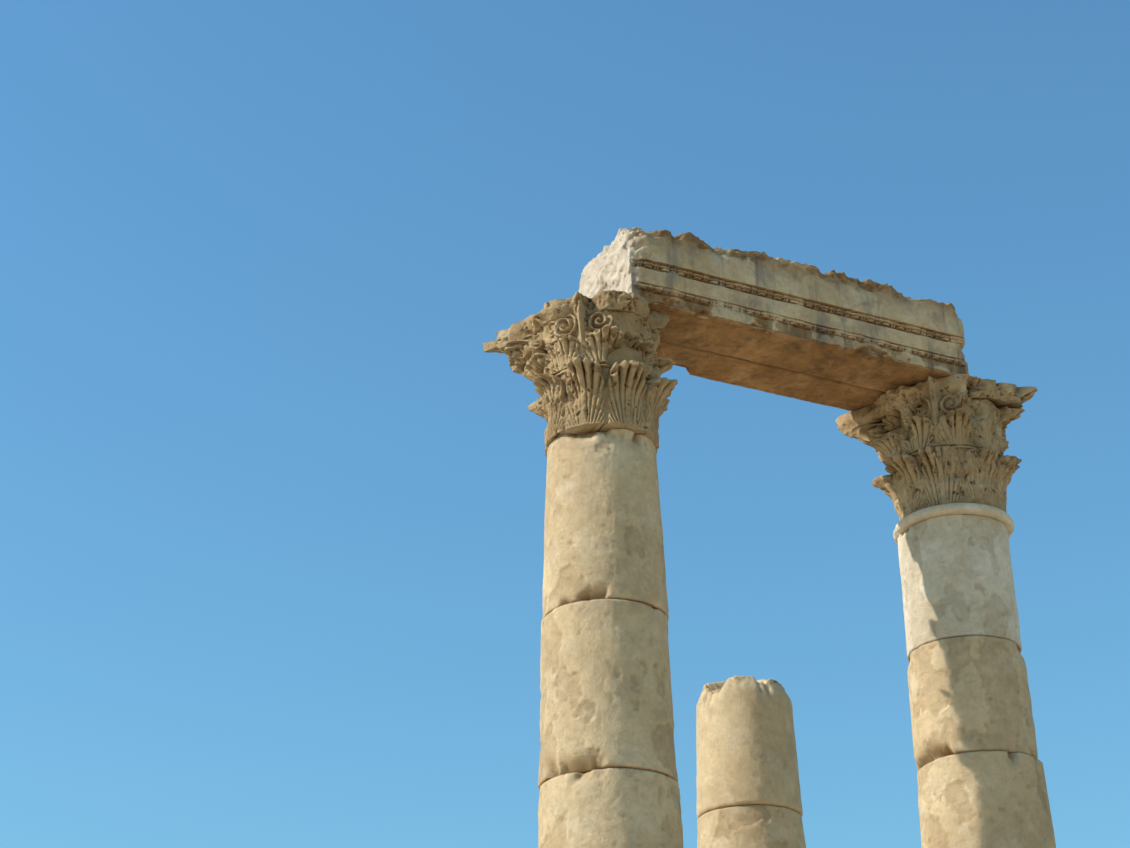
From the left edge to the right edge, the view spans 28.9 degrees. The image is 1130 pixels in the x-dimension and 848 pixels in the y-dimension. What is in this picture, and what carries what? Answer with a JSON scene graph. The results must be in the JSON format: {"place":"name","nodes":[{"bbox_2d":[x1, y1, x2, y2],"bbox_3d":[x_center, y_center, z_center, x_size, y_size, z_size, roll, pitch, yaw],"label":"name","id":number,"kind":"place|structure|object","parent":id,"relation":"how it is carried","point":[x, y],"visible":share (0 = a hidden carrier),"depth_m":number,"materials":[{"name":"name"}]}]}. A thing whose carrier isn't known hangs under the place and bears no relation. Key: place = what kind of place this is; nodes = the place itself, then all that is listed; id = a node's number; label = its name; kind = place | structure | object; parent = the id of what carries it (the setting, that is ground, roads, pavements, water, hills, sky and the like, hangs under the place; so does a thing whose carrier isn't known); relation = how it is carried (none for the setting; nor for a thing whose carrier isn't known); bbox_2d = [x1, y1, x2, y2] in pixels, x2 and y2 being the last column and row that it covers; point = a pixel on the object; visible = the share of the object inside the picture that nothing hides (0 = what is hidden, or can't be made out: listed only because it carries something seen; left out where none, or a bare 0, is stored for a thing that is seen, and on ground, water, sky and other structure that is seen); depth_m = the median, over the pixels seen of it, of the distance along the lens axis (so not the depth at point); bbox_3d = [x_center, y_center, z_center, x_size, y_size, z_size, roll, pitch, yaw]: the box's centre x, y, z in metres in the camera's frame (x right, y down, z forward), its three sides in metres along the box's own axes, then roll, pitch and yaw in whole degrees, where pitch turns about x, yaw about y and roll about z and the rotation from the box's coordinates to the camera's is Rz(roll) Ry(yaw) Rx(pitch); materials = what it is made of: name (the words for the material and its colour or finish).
{"place":"outdoors","nodes":[
{"label":"outdoors","id":0,"kind":"place"},
{"bbox_2d":[0,0,1129,847],"label":"sky","id":1,"kind":"structure","parent":0,"point":[272,492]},
{"bbox_2d":[538,768,682,847],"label":"column drum","id":2,"kind":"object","parent":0,"point":[619,808],"depth_m":21.91,"materials":[{"name":"stone"}]},
{"bbox_2d":[538,599,677,789],"bbox_3d":[0.435,2.930,23.028,1.422,1.838,1.432,12,-29,-24],"label":"column drum","id":3,"kind":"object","parent":2,"relation":"on","point":[605,690],"depth_m":22.51,"materials":[{"name":"stone"}]},
{"bbox_2d":[542,428,668,618],"bbox_3d":[0.421,1.200,23.906,1.359,2.055,1.344,12,-29,-24],"label":"column drum","id":4,"kind":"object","parent":3,"relation":"on","point":[603,534],"depth_m":23.41,"materials":[{"name":"stone"}]},
{"bbox_2d":[482,290,677,456],"bbox_3d":[0.318,-0.425,24.722,1.827,1.590,1.847,12,-29,-24],"label":"column capital","id":5,"kind":"object","parent":4,"relation":"on","point":[586,364],"visible":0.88,"depth_m":24.30,"materials":[{"name":"stone"}]},
{"bbox_2d":[579,227,968,410],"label":"architrave block","id":6,"kind":"structure","parent":5,"relation":"on","point":[763,321],"depth_m":25.77,"materials":[{"name":"stone"}]},
{"bbox_2d":[697,805,805,847],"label":"column drum","id":7,"kind":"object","parent":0,"point":[756,826],"depth_m":28.54,"materials":[{"name":"stone"}]},
{"bbox_2d":[696,676,802,818],"bbox_3d":[2.443,4.378,29.618,1.409,1.949,1.411,12,-29,-24],"label":"column drum","id":8,"kind":"object","parent":7,"relation":"on","point":[746,751],"depth_m":29.07,"materials":[{"name":"stone"}]},
{"bbox_2d":[917,750,1055,847],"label":"column drum","id":9,"kind":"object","parent":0,"point":[988,799],"depth_m":24.11,"materials":[{"name":"stone"}]},
{"bbox_2d":[907,635,1037,771],"bbox_3d":[4.674,3.305,25.201,1.389,1.388,1.375,12,-29,-24],"label":"column drum","id":10,"kind":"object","parent":9,"relation":"on","point":[970,693],"depth_m":24.72,"materials":[{"name":"stone"}]},
{"bbox_2d":[897,514,1021,661],"bbox_3d":[4.646,2.014,25.860,1.321,1.530,1.318,12,-29,-24],"label":"column drum","id":11,"kind":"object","parent":10,"relation":"on","point":[956,574],"depth_m":25.39,"materials":[{"name":"white stone"}]},
{"bbox_2d":[893,503,1013,544],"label":"astragal molding","id":12,"kind":"structure","parent":11,"relation":"on","point":[915,517],"depth_m":25.68,"materials":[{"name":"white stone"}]},
{"bbox_2d":[835,374,1037,520],"bbox_3d":[4.581,0.500,26.633,1.804,1.670,1.762,12,-29,-24],"label":"column capital","id":13,"kind":"object","parent":12,"relation":"on","point":[931,441],"visible":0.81,"depth_m":26.21,"materials":[{"name":"stone"}]}
]}

